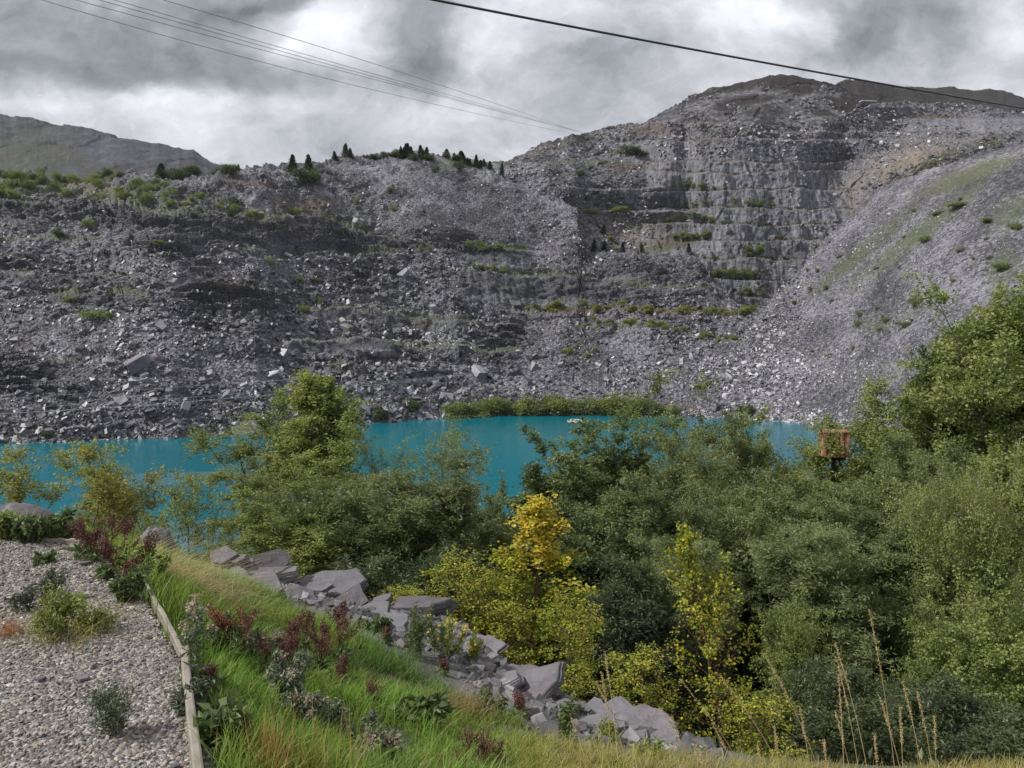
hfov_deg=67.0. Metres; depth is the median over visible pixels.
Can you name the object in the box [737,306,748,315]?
young tree
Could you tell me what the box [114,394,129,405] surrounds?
fallen block
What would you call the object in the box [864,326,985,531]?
tree
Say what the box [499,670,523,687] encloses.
slate slab
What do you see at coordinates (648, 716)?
slate slab
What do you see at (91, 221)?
bush
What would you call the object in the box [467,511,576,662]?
tree
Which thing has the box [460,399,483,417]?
bush
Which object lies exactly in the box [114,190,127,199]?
bush
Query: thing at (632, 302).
fallen block
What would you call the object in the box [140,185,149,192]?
bush
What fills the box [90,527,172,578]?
dock plant
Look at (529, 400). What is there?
bush
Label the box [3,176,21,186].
bush
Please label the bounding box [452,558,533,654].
birch sapling
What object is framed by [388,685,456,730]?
green weed
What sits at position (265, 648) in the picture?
dock plant
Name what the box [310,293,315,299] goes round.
fallen block
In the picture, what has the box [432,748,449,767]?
dock plant
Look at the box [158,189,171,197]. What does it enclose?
bush
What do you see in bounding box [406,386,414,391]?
fallen block
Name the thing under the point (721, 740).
grass stalk
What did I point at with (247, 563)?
slate slab
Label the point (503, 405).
bush
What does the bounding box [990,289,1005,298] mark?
bush
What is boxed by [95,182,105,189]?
bush
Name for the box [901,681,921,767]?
grass stalk
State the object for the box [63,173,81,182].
bush
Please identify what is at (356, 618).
slate slab
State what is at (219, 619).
dock plant
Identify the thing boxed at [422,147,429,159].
conifer
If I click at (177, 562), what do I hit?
straw tuft
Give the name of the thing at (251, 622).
dock plant
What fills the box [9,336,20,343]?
fallen block
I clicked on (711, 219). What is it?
young tree
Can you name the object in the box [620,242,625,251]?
conifer
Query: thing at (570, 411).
bush
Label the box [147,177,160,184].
bush
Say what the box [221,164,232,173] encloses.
bush
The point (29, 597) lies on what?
gravel weed
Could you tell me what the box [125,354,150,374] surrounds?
fallen block
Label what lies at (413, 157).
bush
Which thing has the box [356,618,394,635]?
slate slab
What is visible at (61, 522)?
green weed
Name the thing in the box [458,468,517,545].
tree
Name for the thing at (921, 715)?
grass stalk
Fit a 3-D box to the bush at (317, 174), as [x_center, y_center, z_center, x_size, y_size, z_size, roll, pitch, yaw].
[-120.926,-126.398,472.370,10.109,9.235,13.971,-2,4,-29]
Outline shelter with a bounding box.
[856,100,880,107]
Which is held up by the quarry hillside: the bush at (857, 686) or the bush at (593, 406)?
the bush at (593, 406)
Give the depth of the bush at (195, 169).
434.97 m
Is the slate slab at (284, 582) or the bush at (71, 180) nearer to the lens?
the slate slab at (284, 582)
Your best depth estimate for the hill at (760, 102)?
950.54 m
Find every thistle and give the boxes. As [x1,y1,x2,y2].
[177,592,218,681]
[239,625,267,663]
[257,647,316,702]
[268,626,290,660]
[274,684,336,728]
[349,717,407,767]
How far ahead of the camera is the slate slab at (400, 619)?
9.14 m
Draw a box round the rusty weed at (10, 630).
[0,615,28,639]
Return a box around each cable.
[1,369,509,413]
[43,0,576,134]
[77,0,578,131]
[100,0,580,132]
[115,0,575,130]
[164,0,583,133]
[430,0,1023,108]
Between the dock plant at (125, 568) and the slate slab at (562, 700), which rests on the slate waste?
the slate slab at (562, 700)
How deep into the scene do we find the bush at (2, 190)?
406.69 m
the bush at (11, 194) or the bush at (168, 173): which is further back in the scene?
the bush at (168, 173)
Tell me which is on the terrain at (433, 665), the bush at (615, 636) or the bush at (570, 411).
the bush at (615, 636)
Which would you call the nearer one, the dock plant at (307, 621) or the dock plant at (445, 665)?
the dock plant at (307, 621)
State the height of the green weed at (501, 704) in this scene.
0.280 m
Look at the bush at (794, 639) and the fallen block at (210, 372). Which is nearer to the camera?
the bush at (794, 639)
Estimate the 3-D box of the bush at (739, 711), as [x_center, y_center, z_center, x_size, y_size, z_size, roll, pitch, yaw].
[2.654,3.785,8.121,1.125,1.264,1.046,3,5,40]
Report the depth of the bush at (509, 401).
322.52 m
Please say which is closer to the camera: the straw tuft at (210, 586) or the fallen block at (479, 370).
the straw tuft at (210, 586)
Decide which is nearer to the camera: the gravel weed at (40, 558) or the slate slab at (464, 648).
the gravel weed at (40, 558)
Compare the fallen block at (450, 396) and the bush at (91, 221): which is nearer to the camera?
the fallen block at (450, 396)
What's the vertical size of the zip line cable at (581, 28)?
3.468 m
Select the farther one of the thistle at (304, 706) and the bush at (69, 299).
the bush at (69, 299)
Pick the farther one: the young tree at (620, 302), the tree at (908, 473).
the young tree at (620, 302)
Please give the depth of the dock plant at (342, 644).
6.52 m
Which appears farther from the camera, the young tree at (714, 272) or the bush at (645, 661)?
the young tree at (714, 272)
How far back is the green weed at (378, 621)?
8.44 m
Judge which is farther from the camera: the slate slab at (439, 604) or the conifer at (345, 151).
the conifer at (345, 151)
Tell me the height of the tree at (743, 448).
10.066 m
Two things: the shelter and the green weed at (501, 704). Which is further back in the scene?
the shelter
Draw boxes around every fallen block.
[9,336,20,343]
[75,343,84,351]
[89,377,97,383]
[105,356,113,366]
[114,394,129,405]
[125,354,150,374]
[142,353,152,362]
[155,319,168,331]
[169,278,179,285]
[179,401,191,414]
[206,369,215,376]
[222,390,233,400]
[231,420,263,433]
[267,370,282,378]
[280,348,289,357]
[284,252,292,258]
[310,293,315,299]
[339,323,352,330]
[352,217,362,224]
[362,332,371,336]
[378,291,387,300]
[397,268,411,278]
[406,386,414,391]
[429,304,439,312]
[441,392,453,400]
[470,364,485,379]
[509,300,521,309]
[528,361,538,371]
[629,300,636,306]
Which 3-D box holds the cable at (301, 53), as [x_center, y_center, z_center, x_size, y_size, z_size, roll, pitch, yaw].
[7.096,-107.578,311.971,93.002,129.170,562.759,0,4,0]
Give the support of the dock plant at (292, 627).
on the terrain at (433, 665)
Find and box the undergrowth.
[540,652,1020,766]
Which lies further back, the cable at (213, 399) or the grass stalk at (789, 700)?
the cable at (213, 399)
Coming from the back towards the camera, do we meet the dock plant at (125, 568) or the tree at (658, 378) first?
the tree at (658, 378)
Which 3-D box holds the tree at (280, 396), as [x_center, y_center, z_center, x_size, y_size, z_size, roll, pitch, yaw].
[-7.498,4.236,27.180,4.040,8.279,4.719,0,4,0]
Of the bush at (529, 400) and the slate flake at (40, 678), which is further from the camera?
the bush at (529, 400)
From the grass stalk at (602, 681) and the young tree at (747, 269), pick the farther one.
the young tree at (747, 269)
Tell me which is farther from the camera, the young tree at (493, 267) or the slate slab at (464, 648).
the young tree at (493, 267)
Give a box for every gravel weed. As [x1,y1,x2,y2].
[4,584,42,613]
[25,583,103,642]
[32,548,57,565]
[33,564,71,600]
[68,604,122,634]
[84,676,139,735]
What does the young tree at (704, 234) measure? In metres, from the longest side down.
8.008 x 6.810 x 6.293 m
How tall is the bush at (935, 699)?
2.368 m
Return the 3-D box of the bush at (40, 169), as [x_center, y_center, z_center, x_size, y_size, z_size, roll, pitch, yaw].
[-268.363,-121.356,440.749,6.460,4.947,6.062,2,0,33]
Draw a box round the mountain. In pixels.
[0,114,242,180]
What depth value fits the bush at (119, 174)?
433.37 m
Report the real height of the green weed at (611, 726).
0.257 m
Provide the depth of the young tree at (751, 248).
495.93 m
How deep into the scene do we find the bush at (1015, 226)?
259.41 m
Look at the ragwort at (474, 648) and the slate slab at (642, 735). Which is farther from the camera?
the ragwort at (474, 648)
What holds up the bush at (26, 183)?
on the quarry hillside
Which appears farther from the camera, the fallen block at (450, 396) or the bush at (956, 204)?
the fallen block at (450, 396)
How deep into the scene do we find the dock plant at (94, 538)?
5.68 m
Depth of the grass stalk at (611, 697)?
4.94 m
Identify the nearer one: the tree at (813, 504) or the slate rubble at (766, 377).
the tree at (813, 504)
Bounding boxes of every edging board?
[30,538,80,543]
[142,583,181,662]
[181,645,203,767]
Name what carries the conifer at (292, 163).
on the quarry hillside
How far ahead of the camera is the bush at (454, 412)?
309.63 m
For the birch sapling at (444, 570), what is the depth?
10.93 m
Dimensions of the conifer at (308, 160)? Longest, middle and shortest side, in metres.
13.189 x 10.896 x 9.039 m
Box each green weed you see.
[0,506,77,542]
[0,508,20,539]
[40,514,78,541]
[106,553,155,604]
[113,542,175,580]
[168,674,215,718]
[193,686,256,750]
[202,610,243,664]
[305,695,380,746]
[361,614,393,634]
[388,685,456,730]
[474,684,509,715]
[555,690,584,740]
[591,713,621,744]
[629,734,666,759]
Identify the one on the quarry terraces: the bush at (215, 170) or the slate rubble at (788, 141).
the slate rubble at (788, 141)
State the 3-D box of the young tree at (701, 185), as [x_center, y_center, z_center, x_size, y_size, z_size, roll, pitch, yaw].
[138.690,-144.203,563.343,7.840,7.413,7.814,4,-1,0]
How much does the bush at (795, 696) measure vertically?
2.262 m
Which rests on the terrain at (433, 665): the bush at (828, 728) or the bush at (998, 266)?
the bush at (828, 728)
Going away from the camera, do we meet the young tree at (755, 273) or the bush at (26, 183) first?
the bush at (26, 183)
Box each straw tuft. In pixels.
[0,568,149,658]
[9,510,400,630]
[66,527,237,597]
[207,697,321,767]
[264,686,399,767]
[418,669,519,723]
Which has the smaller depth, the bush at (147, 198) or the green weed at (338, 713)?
the green weed at (338, 713)
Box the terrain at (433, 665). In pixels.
[1,538,1013,767]
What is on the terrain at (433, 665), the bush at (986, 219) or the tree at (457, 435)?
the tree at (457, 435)
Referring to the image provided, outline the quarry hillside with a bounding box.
[0,143,1023,442]
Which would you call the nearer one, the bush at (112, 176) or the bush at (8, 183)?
the bush at (8, 183)
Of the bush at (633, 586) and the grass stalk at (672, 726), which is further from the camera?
the bush at (633, 586)
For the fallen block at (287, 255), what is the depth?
386.50 m
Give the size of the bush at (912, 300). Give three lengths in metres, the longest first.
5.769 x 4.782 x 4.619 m
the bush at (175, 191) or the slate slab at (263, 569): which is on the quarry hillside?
the bush at (175, 191)
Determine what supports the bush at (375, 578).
on the terrain at (433, 665)
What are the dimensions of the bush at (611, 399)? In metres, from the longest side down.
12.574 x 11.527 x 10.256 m
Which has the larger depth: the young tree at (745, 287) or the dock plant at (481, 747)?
the young tree at (745, 287)
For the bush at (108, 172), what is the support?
on the quarry hillside
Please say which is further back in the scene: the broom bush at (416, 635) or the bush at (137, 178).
the bush at (137, 178)
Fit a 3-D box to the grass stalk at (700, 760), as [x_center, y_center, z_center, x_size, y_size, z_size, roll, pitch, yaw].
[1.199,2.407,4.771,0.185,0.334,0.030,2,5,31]
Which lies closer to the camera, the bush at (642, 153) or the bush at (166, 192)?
the bush at (166, 192)
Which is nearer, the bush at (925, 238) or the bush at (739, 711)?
the bush at (739, 711)
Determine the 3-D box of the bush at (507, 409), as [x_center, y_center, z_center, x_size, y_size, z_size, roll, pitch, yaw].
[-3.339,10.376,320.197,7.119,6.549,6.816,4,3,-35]
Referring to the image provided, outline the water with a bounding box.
[0,414,866,560]
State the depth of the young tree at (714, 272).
481.95 m
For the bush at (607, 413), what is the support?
on the quarry hillside
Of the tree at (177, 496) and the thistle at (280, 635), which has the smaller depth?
the thistle at (280, 635)
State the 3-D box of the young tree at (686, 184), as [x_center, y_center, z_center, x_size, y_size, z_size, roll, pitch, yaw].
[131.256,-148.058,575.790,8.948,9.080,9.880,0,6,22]
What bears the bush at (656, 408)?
on the quarry hillside
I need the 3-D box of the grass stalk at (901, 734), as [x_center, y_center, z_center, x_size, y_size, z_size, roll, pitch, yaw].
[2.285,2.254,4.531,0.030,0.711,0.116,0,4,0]
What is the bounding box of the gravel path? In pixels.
[0,540,209,767]
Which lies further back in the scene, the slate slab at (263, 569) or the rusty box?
the rusty box
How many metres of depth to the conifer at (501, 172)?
544.47 m
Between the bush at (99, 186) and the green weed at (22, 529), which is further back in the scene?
the bush at (99, 186)
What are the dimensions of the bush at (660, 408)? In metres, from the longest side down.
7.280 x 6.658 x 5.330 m
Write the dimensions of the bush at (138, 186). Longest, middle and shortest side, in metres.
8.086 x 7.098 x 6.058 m
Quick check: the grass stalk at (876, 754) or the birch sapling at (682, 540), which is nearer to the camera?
the grass stalk at (876, 754)
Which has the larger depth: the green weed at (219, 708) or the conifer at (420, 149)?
the conifer at (420, 149)
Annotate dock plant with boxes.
[58,510,140,561]
[80,528,103,561]
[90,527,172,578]
[111,556,151,578]
[197,662,229,696]
[203,599,259,669]
[226,606,264,644]
[247,632,301,680]
[284,605,312,662]
[297,606,320,643]
[299,615,336,680]
[318,611,366,661]
[327,599,357,635]
[330,653,359,691]
[357,677,388,711]
[379,626,393,645]
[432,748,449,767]
[436,658,450,677]
[452,723,513,767]
[506,692,525,711]
[508,689,533,718]
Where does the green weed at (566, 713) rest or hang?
on the terrain at (433, 665)
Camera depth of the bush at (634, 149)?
627.38 m
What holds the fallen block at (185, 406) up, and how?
on the quarry hillside
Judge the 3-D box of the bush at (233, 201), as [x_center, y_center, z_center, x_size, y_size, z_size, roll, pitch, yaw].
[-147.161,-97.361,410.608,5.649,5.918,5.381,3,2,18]
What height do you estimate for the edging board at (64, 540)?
0.150 m
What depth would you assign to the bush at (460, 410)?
310.35 m
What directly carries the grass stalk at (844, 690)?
on the terrain at (433, 665)
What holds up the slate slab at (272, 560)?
on the slate waste
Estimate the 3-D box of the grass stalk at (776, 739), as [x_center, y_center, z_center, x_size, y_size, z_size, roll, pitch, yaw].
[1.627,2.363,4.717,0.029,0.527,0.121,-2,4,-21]
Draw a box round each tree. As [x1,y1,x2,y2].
[0,436,184,542]
[86,462,139,540]
[150,467,244,561]
[178,386,375,551]
[202,450,333,555]
[209,485,381,577]
[235,366,404,558]
[235,385,333,557]
[253,469,403,571]
[257,441,516,579]
[277,404,398,572]
[341,424,415,572]
[377,400,497,562]
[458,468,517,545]
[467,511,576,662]
[480,420,651,662]
[491,262,498,269]
[510,487,696,712]
[531,396,680,589]
[577,298,587,306]
[584,466,756,689]
[606,368,752,529]
[615,300,626,307]
[624,533,746,729]
[643,305,656,310]
[647,442,885,695]
[650,404,777,541]
[671,233,678,239]
[678,229,686,240]
[682,179,690,190]
[687,232,695,240]
[689,209,697,219]
[698,181,707,190]
[700,230,708,239]
[704,227,710,239]
[706,216,714,222]
[710,268,717,277]
[713,268,728,278]
[719,466,876,690]
[721,268,735,278]
[729,268,738,278]
[730,195,738,206]
[735,401,811,487]
[736,267,747,279]
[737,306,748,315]
[738,513,944,707]
[742,285,751,295]
[743,245,754,256]
[743,267,751,279]
[746,412,868,639]
[749,305,757,311]
[751,269,760,279]
[754,242,764,254]
[755,244,766,254]
[757,287,765,296]
[765,444,957,681]
[776,374,899,531]
[814,392,958,503]
[844,264,1023,574]
[852,423,1023,673]
[855,438,1023,710]
[858,512,1023,681]
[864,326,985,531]
[907,318,987,500]
[922,443,1023,709]
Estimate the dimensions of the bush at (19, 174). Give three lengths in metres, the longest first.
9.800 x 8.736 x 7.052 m
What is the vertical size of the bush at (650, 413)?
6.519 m
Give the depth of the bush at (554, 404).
319.15 m
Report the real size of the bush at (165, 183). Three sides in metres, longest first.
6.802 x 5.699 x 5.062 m
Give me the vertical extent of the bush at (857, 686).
2.476 m
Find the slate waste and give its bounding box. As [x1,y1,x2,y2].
[203,566,730,767]
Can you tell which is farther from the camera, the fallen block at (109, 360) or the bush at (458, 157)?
the bush at (458, 157)
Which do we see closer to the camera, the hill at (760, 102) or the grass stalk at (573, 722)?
the grass stalk at (573, 722)
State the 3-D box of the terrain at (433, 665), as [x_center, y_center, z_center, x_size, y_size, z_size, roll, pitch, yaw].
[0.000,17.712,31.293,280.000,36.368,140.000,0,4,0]
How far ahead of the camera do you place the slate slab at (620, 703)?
7.17 m
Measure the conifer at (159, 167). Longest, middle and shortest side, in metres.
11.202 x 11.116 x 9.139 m
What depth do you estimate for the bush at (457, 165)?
517.19 m
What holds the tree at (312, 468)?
on the terrain at (433, 665)
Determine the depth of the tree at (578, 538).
19.11 m
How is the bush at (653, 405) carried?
on the quarry hillside
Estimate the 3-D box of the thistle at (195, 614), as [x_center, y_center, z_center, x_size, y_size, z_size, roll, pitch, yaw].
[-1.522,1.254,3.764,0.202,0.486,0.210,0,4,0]
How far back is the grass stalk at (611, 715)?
4.94 m
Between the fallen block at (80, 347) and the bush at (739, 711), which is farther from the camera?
the fallen block at (80, 347)
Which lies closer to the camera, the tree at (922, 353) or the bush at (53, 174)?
the tree at (922, 353)
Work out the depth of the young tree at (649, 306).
379.52 m
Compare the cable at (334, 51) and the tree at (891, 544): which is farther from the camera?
the cable at (334, 51)
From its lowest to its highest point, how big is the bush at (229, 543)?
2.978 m
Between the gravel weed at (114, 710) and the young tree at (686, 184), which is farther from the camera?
the young tree at (686, 184)
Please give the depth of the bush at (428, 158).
519.37 m
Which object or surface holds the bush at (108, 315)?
on the quarry hillside
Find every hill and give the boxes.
[642,74,881,127]
[836,79,1023,110]
[906,86,1023,106]
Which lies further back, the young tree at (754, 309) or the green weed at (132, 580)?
the young tree at (754, 309)
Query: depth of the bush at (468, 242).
446.67 m
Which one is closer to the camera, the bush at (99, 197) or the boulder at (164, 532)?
the boulder at (164, 532)
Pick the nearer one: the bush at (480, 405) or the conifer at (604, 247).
the bush at (480, 405)
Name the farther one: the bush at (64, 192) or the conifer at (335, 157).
the conifer at (335, 157)
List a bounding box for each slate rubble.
[0,147,1023,443]
[482,100,1023,307]
[646,82,850,127]
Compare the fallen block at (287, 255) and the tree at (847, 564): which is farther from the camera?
the fallen block at (287, 255)
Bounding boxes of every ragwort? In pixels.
[423,610,469,656]
[452,626,484,659]
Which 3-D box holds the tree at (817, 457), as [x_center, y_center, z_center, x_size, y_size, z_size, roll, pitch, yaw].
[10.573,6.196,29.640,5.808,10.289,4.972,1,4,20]
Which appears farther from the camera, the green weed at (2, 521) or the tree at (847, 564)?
the tree at (847, 564)
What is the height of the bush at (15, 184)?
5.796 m
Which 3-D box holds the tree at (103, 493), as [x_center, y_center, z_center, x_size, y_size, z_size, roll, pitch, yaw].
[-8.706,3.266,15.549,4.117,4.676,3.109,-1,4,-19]
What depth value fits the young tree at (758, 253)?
494.73 m
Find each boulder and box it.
[0,502,54,517]
[139,526,176,553]
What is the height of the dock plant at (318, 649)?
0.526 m
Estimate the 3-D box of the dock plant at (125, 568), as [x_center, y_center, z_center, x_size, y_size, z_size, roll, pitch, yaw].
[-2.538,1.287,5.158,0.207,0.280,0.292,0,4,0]
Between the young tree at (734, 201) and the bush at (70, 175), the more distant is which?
the young tree at (734, 201)
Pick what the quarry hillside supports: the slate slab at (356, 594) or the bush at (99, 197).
the bush at (99, 197)
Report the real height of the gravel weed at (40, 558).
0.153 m
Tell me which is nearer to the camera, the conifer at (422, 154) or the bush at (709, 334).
the bush at (709, 334)
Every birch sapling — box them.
[417,539,494,630]
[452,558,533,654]
[469,594,555,664]
[473,491,604,681]
[517,582,611,700]
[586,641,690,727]
[654,521,779,754]
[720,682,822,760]
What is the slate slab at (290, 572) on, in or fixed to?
on the slate waste
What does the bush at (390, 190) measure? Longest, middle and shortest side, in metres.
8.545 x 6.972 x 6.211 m
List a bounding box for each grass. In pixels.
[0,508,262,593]
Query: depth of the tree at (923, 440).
28.89 m
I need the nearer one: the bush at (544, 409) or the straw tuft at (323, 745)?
the straw tuft at (323, 745)
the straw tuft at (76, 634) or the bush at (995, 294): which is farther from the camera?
the bush at (995, 294)
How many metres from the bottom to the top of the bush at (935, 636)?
3.454 m
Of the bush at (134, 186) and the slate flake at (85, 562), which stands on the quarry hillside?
the bush at (134, 186)
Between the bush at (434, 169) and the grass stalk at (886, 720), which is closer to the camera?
the grass stalk at (886, 720)
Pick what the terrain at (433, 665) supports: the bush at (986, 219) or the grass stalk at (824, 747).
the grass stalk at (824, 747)
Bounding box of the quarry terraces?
[478,99,1023,307]
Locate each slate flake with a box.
[34,676,45,680]
[74,674,88,680]
[79,560,92,564]
[171,762,179,767]
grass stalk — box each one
[570,717,584,759]
[595,681,627,766]
[600,671,612,766]
[603,651,618,766]
[660,709,695,767]
[670,714,685,766]
[680,679,741,767]
[692,744,705,767]
[712,722,732,766]
[719,677,779,766]
[756,743,762,766]
[764,654,817,767]
[773,727,778,764]
[798,706,809,766]
[822,740,827,767]
[832,640,866,766]
[835,660,858,767]
[835,712,849,767]
[838,675,843,762]
[868,609,894,767]
[873,735,878,767]
[879,696,899,766]
[898,705,902,767]
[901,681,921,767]
[917,692,932,767]
[933,716,936,755]
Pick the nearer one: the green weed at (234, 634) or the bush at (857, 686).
the green weed at (234, 634)
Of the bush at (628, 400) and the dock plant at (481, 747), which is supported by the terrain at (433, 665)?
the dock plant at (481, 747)
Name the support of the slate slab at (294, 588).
on the slate waste
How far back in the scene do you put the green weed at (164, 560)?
5.50 m
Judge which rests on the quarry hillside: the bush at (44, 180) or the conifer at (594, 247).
the bush at (44, 180)
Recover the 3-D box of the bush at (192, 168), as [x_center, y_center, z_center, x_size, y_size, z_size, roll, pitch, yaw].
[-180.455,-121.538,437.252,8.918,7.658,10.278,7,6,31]
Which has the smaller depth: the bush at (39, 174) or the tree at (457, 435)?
the tree at (457, 435)
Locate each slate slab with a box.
[210,545,239,566]
[226,568,248,577]
[227,554,250,568]
[243,570,286,598]
[245,558,295,577]
[253,549,291,567]
[279,566,298,581]
[280,580,296,584]
[286,584,313,596]
[298,568,368,597]
[306,580,334,593]
[328,612,361,627]
[335,583,369,605]
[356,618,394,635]
[360,601,390,613]
[372,593,392,603]
[375,612,408,629]
[392,596,452,614]
[405,619,437,637]
[426,640,447,654]
[432,621,459,633]
[434,599,459,615]
[462,642,482,656]
[468,655,480,663]
[476,634,508,653]
[499,664,537,674]
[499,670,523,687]
[520,661,566,698]
[556,698,582,714]
[578,710,619,733]
[586,697,603,713]
[596,696,634,715]
[614,704,677,728]
[635,731,645,739]
[648,721,679,742]
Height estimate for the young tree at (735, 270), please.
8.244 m
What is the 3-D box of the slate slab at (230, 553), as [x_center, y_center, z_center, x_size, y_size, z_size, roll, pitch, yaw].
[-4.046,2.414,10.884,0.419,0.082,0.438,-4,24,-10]
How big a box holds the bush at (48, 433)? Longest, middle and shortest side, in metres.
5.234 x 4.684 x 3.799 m
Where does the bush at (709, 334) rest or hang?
on the quarry hillside
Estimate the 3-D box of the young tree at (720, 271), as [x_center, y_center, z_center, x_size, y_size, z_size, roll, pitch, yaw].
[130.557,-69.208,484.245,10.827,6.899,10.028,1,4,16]
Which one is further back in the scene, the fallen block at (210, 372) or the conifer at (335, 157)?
the conifer at (335, 157)
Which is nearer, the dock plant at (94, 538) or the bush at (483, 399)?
the dock plant at (94, 538)
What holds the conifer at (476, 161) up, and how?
on the quarry hillside
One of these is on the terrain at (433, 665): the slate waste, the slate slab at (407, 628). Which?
the slate waste
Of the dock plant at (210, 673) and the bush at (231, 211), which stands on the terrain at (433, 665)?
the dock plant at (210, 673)
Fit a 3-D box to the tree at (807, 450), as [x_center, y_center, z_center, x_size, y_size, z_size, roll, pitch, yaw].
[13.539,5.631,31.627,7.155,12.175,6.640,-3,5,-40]
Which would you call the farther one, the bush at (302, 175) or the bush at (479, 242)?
the bush at (302, 175)
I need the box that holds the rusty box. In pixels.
[818,429,850,497]
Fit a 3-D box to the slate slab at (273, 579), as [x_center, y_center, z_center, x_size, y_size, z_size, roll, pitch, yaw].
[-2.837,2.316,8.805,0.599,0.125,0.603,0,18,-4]
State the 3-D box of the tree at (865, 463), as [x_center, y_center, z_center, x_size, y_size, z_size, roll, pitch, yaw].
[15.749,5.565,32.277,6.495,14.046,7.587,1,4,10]
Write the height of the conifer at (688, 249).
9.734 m
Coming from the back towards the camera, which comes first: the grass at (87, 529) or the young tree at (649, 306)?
the young tree at (649, 306)
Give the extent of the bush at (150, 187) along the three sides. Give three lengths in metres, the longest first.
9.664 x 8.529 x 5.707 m
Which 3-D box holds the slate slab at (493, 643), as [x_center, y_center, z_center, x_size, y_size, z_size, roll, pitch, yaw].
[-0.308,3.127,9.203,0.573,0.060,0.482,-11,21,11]
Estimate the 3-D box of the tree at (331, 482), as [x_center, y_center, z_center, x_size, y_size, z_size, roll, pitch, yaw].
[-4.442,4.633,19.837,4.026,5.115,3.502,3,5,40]
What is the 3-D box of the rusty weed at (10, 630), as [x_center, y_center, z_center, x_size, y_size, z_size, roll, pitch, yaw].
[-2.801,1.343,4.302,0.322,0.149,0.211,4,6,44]
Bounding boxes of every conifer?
[152,163,166,177]
[285,154,298,171]
[302,154,315,170]
[332,151,338,160]
[339,143,350,156]
[348,148,354,158]
[398,147,405,159]
[400,147,407,157]
[407,146,413,157]
[416,144,423,157]
[420,149,425,159]
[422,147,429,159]
[472,154,479,168]
[485,161,492,169]
[498,163,504,174]
[589,239,597,251]
[600,225,606,234]
[601,241,607,251]
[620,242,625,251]
[640,243,645,252]
[686,243,691,254]
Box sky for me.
[0,0,1023,168]
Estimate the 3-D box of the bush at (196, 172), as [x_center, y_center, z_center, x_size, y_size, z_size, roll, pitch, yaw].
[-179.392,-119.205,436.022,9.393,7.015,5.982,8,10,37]
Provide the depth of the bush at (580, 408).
320.66 m
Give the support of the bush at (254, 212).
on the quarry hillside
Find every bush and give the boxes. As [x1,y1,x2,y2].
[0,185,7,193]
[3,170,21,179]
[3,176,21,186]
[4,187,20,199]
[6,180,20,187]
[10,169,29,179]
[19,179,34,188]
[33,176,46,183]
[34,176,42,184]
[35,167,46,174]
[36,170,48,181]
[39,428,52,439]
[49,180,63,188]
[50,171,62,178]
[50,228,67,236]
[57,188,71,196]
[61,296,75,301]
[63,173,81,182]
[66,176,82,183]
[76,308,110,318]
[81,218,95,227]
[88,171,101,179]
[89,177,103,186]
[92,191,107,199]
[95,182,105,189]
[101,168,114,176]
[105,311,113,320]
[108,174,117,180]
[112,186,121,191]
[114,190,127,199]
[115,170,124,176]
[122,191,130,197]
[123,180,140,190]
[126,504,199,562]
[130,175,146,185]
[133,192,154,202]
[137,181,148,190]
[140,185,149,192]
[146,184,159,190]
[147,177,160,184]
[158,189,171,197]
[160,168,180,177]
[160,179,171,186]
[164,198,176,206]
[169,166,191,179]
[171,188,178,194]
[184,164,201,175]
[185,165,200,174]
[188,166,202,176]
[190,511,243,567]
[193,191,207,198]
[208,165,219,174]
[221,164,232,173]
[222,164,240,174]
[224,206,238,215]
[228,195,240,204]
[250,209,258,215]
[266,257,274,265]
[287,206,300,214]
[288,166,322,185]
[298,305,310,312]
[306,548,449,604]
[309,169,324,184]
[310,276,320,282]
[353,196,360,204]
[368,403,390,419]
[368,580,432,603]
[369,153,378,159]
[386,185,394,192]
[392,537,495,632]
[399,397,422,411]
[402,596,446,661]
[408,153,417,160]
[416,542,543,664]
[423,153,433,161]
[429,165,439,172]
[440,402,452,417]
[442,151,449,157]
[444,399,473,417]
[449,154,461,159]
[452,159,466,169]
[453,402,470,417]
[456,401,474,417]
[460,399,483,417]
[465,239,473,244]
[473,400,487,417]
[474,239,484,246]
[478,395,509,415]
[478,396,505,415]
[487,394,510,414]
[496,243,504,249]
[496,401,512,415]
[503,396,511,411]
[510,399,532,415]
[514,394,541,414]
[526,396,552,415]
[526,403,546,413]
[539,391,570,414]
[546,575,689,707]
[552,404,569,414]
[555,396,571,411]
[557,399,586,415]
[558,397,581,413]
[571,404,583,413]
[572,395,602,414]
[573,169,586,175]
[576,396,601,414]
[582,399,596,415]
[586,543,719,729]
[595,400,605,414]
[599,402,615,414]
[600,390,622,411]
[603,401,613,415]
[608,395,633,415]
[615,144,641,154]
[617,395,645,411]
[627,399,654,414]
[638,150,647,155]
[640,406,655,416]
[642,397,657,415]
[650,404,665,415]
[656,402,666,412]
[668,402,683,413]
[703,331,711,337]
[734,666,856,761]
[738,405,748,411]
[747,405,756,412]
[747,585,835,742]
[758,652,927,749]
[787,680,948,766]
[853,319,861,326]
[863,665,1011,766]
[870,596,1005,706]
[881,316,890,322]
[891,321,911,325]
[907,295,920,306]
[907,556,1023,738]
[907,700,1023,767]
[915,234,933,241]
[929,210,944,214]
[944,201,967,206]
[979,216,993,222]
[990,260,1010,271]
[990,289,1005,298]
[1003,221,1023,229]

